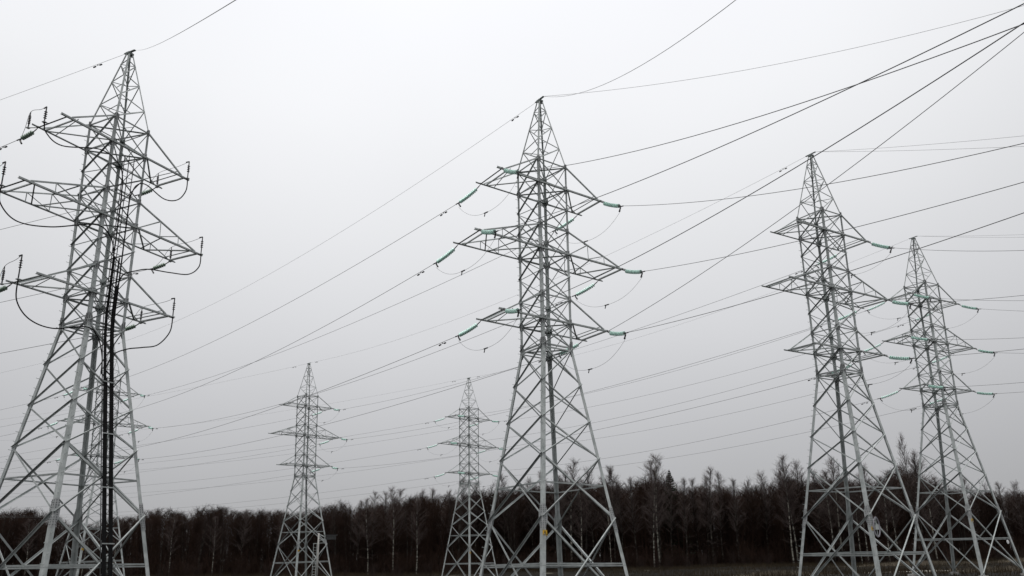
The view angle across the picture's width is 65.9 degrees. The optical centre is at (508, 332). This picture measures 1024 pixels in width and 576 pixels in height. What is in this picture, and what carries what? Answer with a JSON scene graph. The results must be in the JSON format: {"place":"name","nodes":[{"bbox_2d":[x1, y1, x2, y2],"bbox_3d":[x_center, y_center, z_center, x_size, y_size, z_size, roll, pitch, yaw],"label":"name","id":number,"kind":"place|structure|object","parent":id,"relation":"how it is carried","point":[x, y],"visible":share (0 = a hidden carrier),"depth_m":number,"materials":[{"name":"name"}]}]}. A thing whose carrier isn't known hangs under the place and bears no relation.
{"place":"outdoors","nodes":[
{"label":"outdoors","id":0,"kind":"place"},
{"bbox_2d":[0,0,1023,557],"label":"sky","id":1,"kind":"structure","parent":0,"point":[295,122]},
{"bbox_2d":[51,554,1023,575],"bbox_3d":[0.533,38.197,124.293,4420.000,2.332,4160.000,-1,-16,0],"label":"ground","id":2,"kind":"structure","parent":0,"point":[566,573],"depth_m":137.15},
{"bbox_2d":[17,519,38,574],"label":"birch tree","id":3,"kind":"object","parent":2,"relation":"on","point":[25,536],"visible":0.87,"depth_m":168.58,"materials":[{"name":"brown plant"}]},
{"bbox_2d":[22,516,42,575],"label":"bare tree","id":4,"kind":"object","parent":2,"relation":"on","point":[35,546],"visible":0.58,"depth_m":175.56,"materials":[{"name":"brown plant"}]},
{"bbox_2d":[0,49,202,575],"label":"lattice pylon","id":5,"kind":"object","parent":2,"relation":"on","point":[52,517],"visible":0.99,"depth_m":38.37,"materials":[{"name":"metal"}]},
{"bbox_2d":[0,122,200,575],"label":"cable riser","id":6,"kind":"object","parent":5,"relation":"attached to","point":[110,543],"visible":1,"depth_m":36.83,"materials":[{"name":"metal"}]},
{"bbox_2d":[100,156,134,575],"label":"cable ladder","id":7,"kind":"object","parent":5,"relation":"attached to","point":[108,327],"visible":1,"depth_m":38.29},
{"bbox_2d":[55,345,150,575],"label":"lattice pylon","id":8,"kind":"object","parent":2,"relation":"on","point":[90,500],"visible":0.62,"depth_m":96.91,"materials":[{"name":"metal"}]},
{"bbox_2d":[128,520,156,575],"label":"bare tree","id":9,"kind":"object","parent":2,"relation":"on","point":[147,530],"visible":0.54,"depth_m":168.96,"materials":[{"name":"brown plant"}]},
{"bbox_2d":[154,511,174,574],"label":"bare tree","id":10,"kind":"object","parent":2,"relation":"on","point":[161,552],"visible":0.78,"depth_m":169.68,"materials":[{"name":"brown plant"}]},
{"bbox_2d":[163,513,180,565],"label":"birch tree","id":11,"kind":"object","parent":2,"relation":"on","point":[172,532],"visible":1,"depth_m":160.07,"materials":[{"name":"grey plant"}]},
{"bbox_2d":[175,520,191,570],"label":"bare tree","id":12,"kind":"object","parent":2,"relation":"on","point":[181,539],"visible":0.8,"depth_m":168.96,"materials":[{"name":"brown plant"}]},
{"bbox_2d":[191,514,210,570],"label":"bare tree","id":13,"kind":"object","parent":2,"relation":"on","point":[202,538],"visible":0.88,"depth_m":163.56,"materials":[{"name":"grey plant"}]},
{"bbox_2d":[198,505,226,571],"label":"bare tree","id":14,"kind":"object","parent":2,"relation":"on","point":[214,535],"visible":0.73,"depth_m":167.02,"materials":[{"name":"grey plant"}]},
{"bbox_2d":[203,516,223,574],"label":"birch tree","id":15,"kind":"object","parent":2,"relation":"on","point":[214,541],"visible":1,"depth_m":159.95,"materials":[{"name":"brown plant"}]},
{"bbox_2d":[214,518,231,571],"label":"bare tree","id":16,"kind":"object","parent":2,"relation":"on","point":[221,547],"visible":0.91,"depth_m":164.77,"materials":[{"name":"brown plant"}]},
{"bbox_2d":[231,509,250,571],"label":"birch tree","id":17,"kind":"object","parent":2,"relation":"on","point":[243,541],"visible":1,"depth_m":166.34,"materials":[{"name":"brown plant"}]},
{"bbox_2d":[268,363,339,575],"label":"lattice pylon","id":18,"kind":"object","parent":2,"relation":"on","point":[306,466],"visible":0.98,"depth_m":106.42,"materials":[{"name":"metal"}]},
{"bbox_2d":[312,532,335,575],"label":"switch pole","id":19,"kind":"object","parent":2,"relation":"on","point":[329,537],"visible":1,"depth_m":100.34,"materials":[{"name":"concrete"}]},
{"bbox_2d":[326,507,343,570],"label":"bare tree","id":20,"kind":"object","parent":2,"relation":"on","point":[334,532],"visible":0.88,"depth_m":163.86,"materials":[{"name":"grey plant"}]},
{"bbox_2d":[340,506,356,568],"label":"bare tree","id":21,"kind":"object","parent":2,"relation":"on","point":[350,545],"visible":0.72,"depth_m":163.83,"materials":[{"name":"brown plant"}]},
{"bbox_2d":[348,499,364,566],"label":"birch tree","id":22,"kind":"object","parent":2,"relation":"on","point":[359,522],"visible":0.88,"depth_m":160.64,"materials":[{"name":"brown plant"}]},
{"bbox_2d":[356,498,383,572],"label":"birch tree","id":23,"kind":"object","parent":2,"relation":"on","point":[368,518],"visible":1,"depth_m":156.46,"materials":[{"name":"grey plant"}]},
{"bbox_2d":[360,492,387,562],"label":"birch tree","id":24,"kind":"object","parent":2,"relation":"on","point":[374,512],"visible":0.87,"depth_m":162.79,"materials":[{"name":"brown plant"}]},
{"bbox_2d":[370,491,401,565],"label":"birch tree","id":25,"kind":"object","parent":2,"relation":"on","point":[385,502],"visible":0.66,"depth_m":165.37,"materials":[{"name":"brown plant"}]},
{"bbox_2d":[383,486,406,571],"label":"birch tree","id":26,"kind":"object","parent":2,"relation":"on","point":[394,510],"visible":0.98,"depth_m":157.22,"materials":[{"name":"brown plant"}]},
{"bbox_2d":[400,495,418,571],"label":"bare tree","id":27,"kind":"object","parent":2,"relation":"on","point":[410,540],"visible":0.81,"depth_m":161.20,"materials":[{"name":"brown plant"}]},
{"bbox_2d":[404,498,429,573],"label":"birch tree","id":28,"kind":"object","parent":2,"relation":"on","point":[416,509],"visible":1,"depth_m":153.76,"materials":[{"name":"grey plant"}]},
{"bbox_2d":[438,489,465,561],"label":"birch tree","id":29,"kind":"object","parent":2,"relation":"on","point":[449,494],"visible":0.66,"depth_m":165.59,"materials":[{"name":"brown plant"}]},
{"bbox_2d":[443,494,467,572],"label":"bare tree","id":30,"kind":"object","parent":2,"relation":"on","point":[459,532],"visible":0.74,"depth_m":162.54,"materials":[{"name":"brown plant"}]},
{"bbox_2d":[451,477,479,559],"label":"birch tree","id":31,"kind":"object","parent":2,"relation":"on","point":[466,510],"visible":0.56,"depth_m":168.32,"materials":[{"name":"brown plant"}]},
{"bbox_2d":[438,377,497,575],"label":"lattice pylon","id":32,"kind":"object","parent":2,"relation":"on","point":[469,544],"visible":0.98,"depth_m":114.10,"materials":[{"name":"metal"}]},
{"bbox_2d":[467,479,485,564],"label":"birch tree","id":33,"kind":"object","parent":2,"relation":"on","point":[476,509],"visible":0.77,"depth_m":168.31,"materials":[{"name":"brown plant"}]},
{"bbox_2d":[472,482,499,570],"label":"bare tree","id":34,"kind":"object","parent":2,"relation":"on","point":[491,491],"visible":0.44,"depth_m":171.56,"materials":[{"name":"brown plant"}]},
{"bbox_2d":[496,472,515,560],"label":"birch tree","id":35,"kind":"object","parent":2,"relation":"on","point":[502,480],"visible":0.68,"depth_m":172.00,"materials":[{"name":"brown plant"}]},
{"bbox_2d":[499,485,521,569],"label":"bare tree","id":36,"kind":"object","parent":2,"relation":"on","point":[513,548],"visible":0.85,"depth_m":169.51,"materials":[{"name":"brown plant"}]},
{"bbox_2d":[0,460,1023,575],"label":"forest","id":37,"kind":"object","parent":2,"relation":"on","point":[778,546],"visible":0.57,"depth_m":172.70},
{"bbox_2d":[522,477,547,562],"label":"birch tree","id":38,"kind":"object","parent":2,"relation":"on","point":[532,512],"visible":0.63,"depth_m":177.06,"materials":[{"name":"brown plant"}]},
{"bbox_2d":[453,96,628,575],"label":"lattice pylon","id":39,"kind":"object","parent":2,"relation":"on","point":[543,511],"visible":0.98,"depth_m":42.66,"materials":[{"name":"metal"}]},
{"bbox_2d":[433,245,457,266],"bbox_3d":[-3.426,-4.144,43.049,0.234,0.903,2.200,13,-21,-41],"label":"insulator string","id":40,"kind":"object","parent":39,"relation":"attached to","point":[446,255],"visible":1,"depth_m":43.02,"materials":[{"name":"green glass"}]},
{"bbox_2d":[455,319,481,340],"bbox_3d":[-2.179,-0.079,42.664,0.234,0.833,2.200,13,-21,-41],"label":"insulator string","id":41,"kind":"object","parent":39,"relation":"attached to","point":[468,330],"visible":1,"depth_m":42.63,"materials":[{"name":"green glass"}]},
{"bbox_2d":[93,337,453,454],"bbox_3d":[-26.597,7.895,68.008,0.084,1.476,70.470,13,-21,-41],"label":"overhead wire","id":42,"kind":"object","parent":41,"relation":"attached to","point":[314,393],"visible":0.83,"depth_m":53.07,"materials":[{"name":"metal"}]},
{"bbox_2d":[479,229,497,237],"bbox_3d":[-0.993,-5.024,39.644,0.234,1.217,2.201,7,-18,-25],"label":"insulator string","id":43,"kind":"object","parent":39,"relation":"attached to","point":[489,232],"visible":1,"depth_m":39.39,"materials":[{"name":"green glass"}]},
{"bbox_2d":[498,3,1023,230],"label":"overhead wire","id":44,"kind":"object","parent":43,"relation":"attached to","point":[798,111],"visible":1,"depth_m":20.83,"materials":[{"name":"metal"}]},
{"bbox_2d":[502,167,520,178],"bbox_3d":[0.145,-8.470,41.579,0.234,1.515,2.204,7,-18,-26],"label":"insulator string","id":45,"kind":"object","parent":39,"relation":"attached to","point":[508,171],"visible":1,"depth_m":41.29,"materials":[{"name":"green glass"}]},
{"bbox_2d":[521,24,1023,171],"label":"overhead wire","id":46,"kind":"object","parent":45,"relation":"attached to","point":[805,101],"visible":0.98,"depth_m":22.92,"materials":[{"name":"metal"}]},
{"bbox_2d":[504,308,520,316],"bbox_3d":[0.185,-1.035,39.250,0.234,1.004,2.200,6,-17,-22],"label":"insulator string","id":47,"kind":"object","parent":39,"relation":"attached to","point":[512,311],"visible":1,"depth_m":38.97,"materials":[{"name":"green glass"}]},
{"bbox_2d":[522,22,1023,308],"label":"overhead wire","id":48,"kind":"object","parent":47,"relation":"attached to","point":[816,154],"visible":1,"depth_m":19.98,"materials":[{"name":"metal"}]},
{"bbox_2d":[600,200,623,211],"bbox_3d":[5.950,-7.339,45.472,0.234,1.508,2.204,7,-18,-26],"label":"insulator string","id":49,"kind":"object","parent":39,"relation":"attached to","point":[612,205],"visible":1,"depth_m":45.30,"materials":[{"name":"green glass"}]},
{"bbox_2d":[633,143,1023,205],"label":"overhead wire","id":50,"kind":"object","parent":49,"relation":"attached to","point":[846,180],"visible":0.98,"depth_m":30.10,"materials":[{"name":"metal"}]},
{"bbox_2d":[607,330,627,338],"bbox_3d":[5.951,0.090,43.114,0.234,1.000,2.200,6,-17,-22],"label":"insulator string","id":51,"kind":"object","parent":39,"relation":"attached to","point":[621,333],"visible":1,"depth_m":42.84,"materials":[{"name":"green glass"}]},
{"bbox_2d":[607,32,1023,331],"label":"overhead wire","id":52,"kind":"object","parent":51,"relation":"attached to","point":[841,174],"visible":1,"depth_m":29.85,"materials":[{"name":"metal"}]},
{"bbox_2d":[628,212,1023,332],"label":"overhead wire","id":53,"kind":"object","parent":51,"relation":"attached to","point":[847,271],"visible":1,"depth_m":28.14,"materials":[{"name":"metal"}]},
{"bbox_2d":[622,268,644,277],"bbox_3d":[7.146,-3.446,45.109,0.234,1.186,2.201,7,-17,-25],"label":"insulator string","id":54,"kind":"object","parent":39,"relation":"attached to","point":[634,271],"visible":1,"depth_m":44.93,"materials":[{"name":"green glass"}]},
{"bbox_2d":[648,182,1023,270],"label":"overhead wire","id":55,"kind":"object","parent":54,"relation":"attached to","point":[854,227],"visible":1,"depth_m":30.80,"materials":[{"name":"metal"}]},
{"bbox_2d":[552,5,1023,95],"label":"overhead wire","id":56,"kind":"object","parent":39,"relation":"attached to","point":[790,61],"visible":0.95,"depth_m":39.43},
{"bbox_2d":[548,477,578,548],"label":"birch tree","id":57,"kind":"object","parent":2,"relation":"on","point":[562,504],"visible":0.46,"depth_m":168.12,"materials":[{"name":"brown plant"}]},
{"bbox_2d":[553,471,574,562],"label":"birch tree","id":58,"kind":"object","parent":2,"relation":"on","point":[564,508],"visible":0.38,"depth_m":176.00,"materials":[{"name":"brown plant"}]},
{"bbox_2d":[559,458,586,562],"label":"birch tree","id":59,"kind":"object","parent":2,"relation":"on","point":[571,494],"visible":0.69,"depth_m":172.22,"materials":[{"name":"brown plant"}]},
{"bbox_2d":[569,486,589,562],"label":"birch tree","id":60,"kind":"object","parent":2,"relation":"on","point":[581,514],"visible":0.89,"depth_m":167.18,"materials":[{"name":"brown plant"}]},
{"bbox_2d":[568,478,598,559],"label":"bare tree","id":61,"kind":"object","parent":2,"relation":"on","point":[586,541],"visible":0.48,"depth_m":173.67,"materials":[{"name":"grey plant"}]},
{"bbox_2d":[571,468,607,562],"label":"birch tree","id":62,"kind":"object","parent":2,"relation":"on","point":[590,500],"visible":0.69,"depth_m":170.81,"materials":[{"name":"brown plant"}]},
{"bbox_2d":[596,487,621,562],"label":"birch tree","id":63,"kind":"object","parent":2,"relation":"on","point":[608,524],"visible":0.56,"depth_m":167.18,"materials":[{"name":"brown plant"}]},
{"bbox_2d":[597,465,623,567],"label":"birch tree","id":64,"kind":"object","parent":2,"relation":"on","point":[610,474],"visible":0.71,"depth_m":171.06,"materials":[{"name":"brown plant"}]},
{"bbox_2d":[609,479,632,553],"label":"birch tree","id":65,"kind":"object","parent":2,"relation":"on","point":[617,505],"visible":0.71,"depth_m":173.45,"materials":[{"name":"brown plant"}]},
{"bbox_2d":[621,477,645,561],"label":"birch tree","id":66,"kind":"object","parent":2,"relation":"on","point":[631,501],"visible":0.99,"depth_m":171.31,"materials":[{"name":"brown plant"}]},
{"bbox_2d":[641,479,663,566],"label":"birch tree","id":67,"kind":"object","parent":2,"relation":"on","point":[658,502],"visible":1,"depth_m":165.71,"materials":[{"name":"brown plant"}]},
{"bbox_2d":[635,459,671,565],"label":"birch tree","id":68,"kind":"object","parent":2,"relation":"on","point":[649,473],"visible":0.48,"depth_m":176.90,"materials":[{"name":"brown plant"}]},
{"bbox_2d":[643,468,667,565],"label":"birch tree","id":69,"kind":"object","parent":2,"relation":"on","point":[657,489],"visible":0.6,"depth_m":169.56,"materials":[{"name":"brown plant"}]},
{"bbox_2d":[640,453,676,562],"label":"birch tree","id":70,"kind":"object","parent":2,"relation":"on","point":[656,468],"visible":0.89,"depth_m":168.81,"materials":[{"name":"brown plant"}]},
{"bbox_2d":[659,474,683,564],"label":"birch tree","id":71,"kind":"object","parent":2,"relation":"on","point":[669,500],"visible":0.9,"depth_m":173.81,"materials":[{"name":"brown plant"}]},
{"bbox_2d":[656,470,695,563],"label":"spruce tree","id":72,"kind":"object","parent":2,"relation":"on","point":[672,524],"visible":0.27,"depth_m":178.26,"materials":[{"name":"black plant"}]},
{"bbox_2d":[669,477,695,563],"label":"birch tree","id":73,"kind":"object","parent":2,"relation":"on","point":[683,503],"visible":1,"depth_m":170.13,"materials":[{"name":"brown plant"}]},
{"bbox_2d":[685,477,710,563],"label":"birch tree","id":74,"kind":"object","parent":2,"relation":"on","point":[690,492],"visible":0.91,"depth_m":175.44,"materials":[{"name":"brown plant"}]},
{"bbox_2d":[694,475,721,563],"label":"birch tree","id":75,"kind":"object","parent":2,"relation":"on","point":[703,508],"visible":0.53,"depth_m":178.65,"materials":[{"name":"brown plant"}]},
{"bbox_2d":[695,464,725,561],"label":"birch tree","id":76,"kind":"object","parent":2,"relation":"on","point":[708,497],"visible":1,"depth_m":173.40,"materials":[{"name":"brown plant"}]},
{"bbox_2d":[702,470,734,560],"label":"birch tree","id":77,"kind":"object","parent":2,"relation":"on","point":[719,500],"visible":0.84,"depth_m":178.01,"materials":[{"name":"brown plant"}]},
{"bbox_2d":[723,479,746,559],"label":"birch tree","id":78,"kind":"object","parent":2,"relation":"on","point":[733,496],"visible":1,"depth_m":173.31,"materials":[{"name":"brown plant"}]},
{"bbox_2d":[728,477,753,555],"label":"bare tree","id":79,"kind":"object","parent":2,"relation":"on","point":[744,538],"visible":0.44,"depth_m":180.78,"materials":[{"name":"brown plant"}]},
{"bbox_2d":[741,480,763,553],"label":"birch tree","id":80,"kind":"object","parent":2,"relation":"on","point":[748,484],"visible":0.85,"depth_m":177.57,"materials":[{"name":"brown plant"}]},
{"bbox_2d":[756,470,779,555],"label":"birch tree","id":81,"kind":"object","parent":2,"relation":"on","point":[767,506],"visible":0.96,"depth_m":176.89,"materials":[{"name":"brown plant"}]},
{"bbox_2d":[775,464,800,562],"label":"birch tree","id":82,"kind":"object","parent":2,"relation":"on","point":[786,491],"visible":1,"depth_m":166.85,"materials":[{"name":"brown plant"}]},
{"bbox_2d":[771,453,814,562],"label":"birch tree","id":83,"kind":"object","parent":2,"relation":"on","point":[785,467],"visible":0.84,"depth_m":168.88,"materials":[{"name":"brown plant"}]},
{"bbox_2d":[781,459,811,548],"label":"birch tree","id":84,"kind":"object","parent":2,"relation":"on","point":[795,464],"visible":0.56,"depth_m":174.93,"materials":[{"name":"brown plant"}]},
{"bbox_2d":[800,469,834,561],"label":"birch tree","id":85,"kind":"object","parent":2,"relation":"on","point":[818,511],"visible":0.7,"depth_m":166.86,"materials":[{"name":"brown plant"}]},
{"bbox_2d":[809,474,841,563],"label":"birch tree","id":86,"kind":"object","parent":2,"relation":"on","point":[829,509],"visible":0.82,"depth_m":162.38,"materials":[{"name":"brown plant"}]},
{"bbox_2d":[816,455,851,550],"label":"birch tree","id":87,"kind":"object","parent":2,"relation":"on","point":[834,467],"visible":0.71,"depth_m":164.41,"materials":[{"name":"brown plant"}]},
{"bbox_2d":[830,463,849,559],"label":"bare tree","id":88,"kind":"object","parent":2,"relation":"on","point":[839,473],"visible":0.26,"depth_m":168.27,"materials":[{"name":"brown plant"}]},
{"bbox_2d":[761,152,936,575],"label":"lattice pylon","id":89,"kind":"object","parent":2,"relation":"on","point":[833,356],"visible":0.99,"depth_m":50.76,"materials":[{"name":"metal"}]},
{"bbox_2d":[842,482,864,563],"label":"birch tree","id":90,"kind":"object","parent":2,"relation":"on","point":[854,497],"visible":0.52,"depth_m":158.91,"materials":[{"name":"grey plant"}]},
{"bbox_2d":[851,473,878,561],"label":"birch tree","id":91,"kind":"object","parent":2,"relation":"on","point":[862,505],"visible":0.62,"depth_m":158.21,"materials":[{"name":"brown plant"}]},
{"bbox_2d":[733,557,1023,575],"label":"pale grass","id":92,"kind":"structure","parent":2,"relation":"on","point":[887,564],"depth_m":137.71,"materials":[{"name":"plant"}]},
{"bbox_2d":[868,479,898,560],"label":"birch tree","id":93,"kind":"object","parent":2,"relation":"on","point":[886,516],"visible":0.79,"depth_m":156.59,"materials":[{"name":"brown plant"}]},
{"bbox_2d":[878,471,903,555],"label":"birch tree","id":94,"kind":"object","parent":2,"relation":"on","point":[894,509],"visible":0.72,"depth_m":157.23,"materials":[{"name":"brown plant"}]},
{"bbox_2d":[896,434,922,556],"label":"birch tree","id":95,"kind":"object","parent":2,"relation":"on","point":[910,490],"visible":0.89,"depth_m":159.74,"materials":[{"name":"brown plant"}]},
{"bbox_2d":[897,449,936,546],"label":"birch tree","id":96,"kind":"object","parent":2,"relation":"on","point":[913,468],"visible":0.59,"depth_m":164.83,"materials":[{"name":"brown plant"}]},
{"bbox_2d":[907,458,937,558],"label":"birch tree","id":97,"kind":"object","parent":2,"relation":"on","point":[929,511],"visible":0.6,"depth_m":163.78,"materials":[{"name":"brown plant"}]},
{"bbox_2d":[914,476,945,557],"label":"birch tree","id":98,"kind":"object","parent":2,"relation":"on","point":[923,488],"visible":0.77,"depth_m":154.63,"materials":[{"name":"brown plant"}]},
{"bbox_2d":[927,474,950,558],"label":"birch tree","id":99,"kind":"object","parent":2,"relation":"on","point":[935,485],"visible":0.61,"depth_m":164.47,"materials":[{"name":"brown plant"}]},
{"bbox_2d":[882,236,1023,575],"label":"lattice pylon","id":100,"kind":"object","parent":2,"relation":"on","point":[937,409],"visible":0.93,"depth_m":68.20,"materials":[{"name":"metal"}]},
{"bbox_2d":[943,483,970,560],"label":"bare tree","id":101,"kind":"object","parent":2,"relation":"on","point":[959,525],"visible":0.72,"depth_m":160.86,"materials":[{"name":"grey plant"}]},
{"bbox_2d":[965,479,998,555],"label":"bare tree","id":102,"kind":"object","parent":2,"relation":"on","point":[975,506],"visible":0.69,"depth_m":172.02,"materials":[{"name":"brown plant"}]},
{"bbox_2d":[992,482,1014,557],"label":"birch tree","id":103,"kind":"object","parent":2,"relation":"on","point":[999,495],"visible":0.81,"depth_m":171.62,"materials":[{"name":"brown plant"}]},
{"bbox_2d":[1002,480,1023,531],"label":"birch tree","id":104,"kind":"object","parent":2,"relation":"on","point":[1017,505],"visible":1,"depth_m":166.01,"materials":[{"name":"grey plant"}]},
{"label":"insulator string","id":105,"kind":"object","parent":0,"visible":0},
{"bbox_2d":[114,204,455,381],"bbox_3d":[-26.797,0.310,70.183,0.084,1.725,70.350,14,-21,-41],"label":"overhead wire","id":106,"kind":"object","parent":105,"relation":"attached to","point":[309,291],"visible":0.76,"depth_m":56.92,"materials":[{"name":"metal"}]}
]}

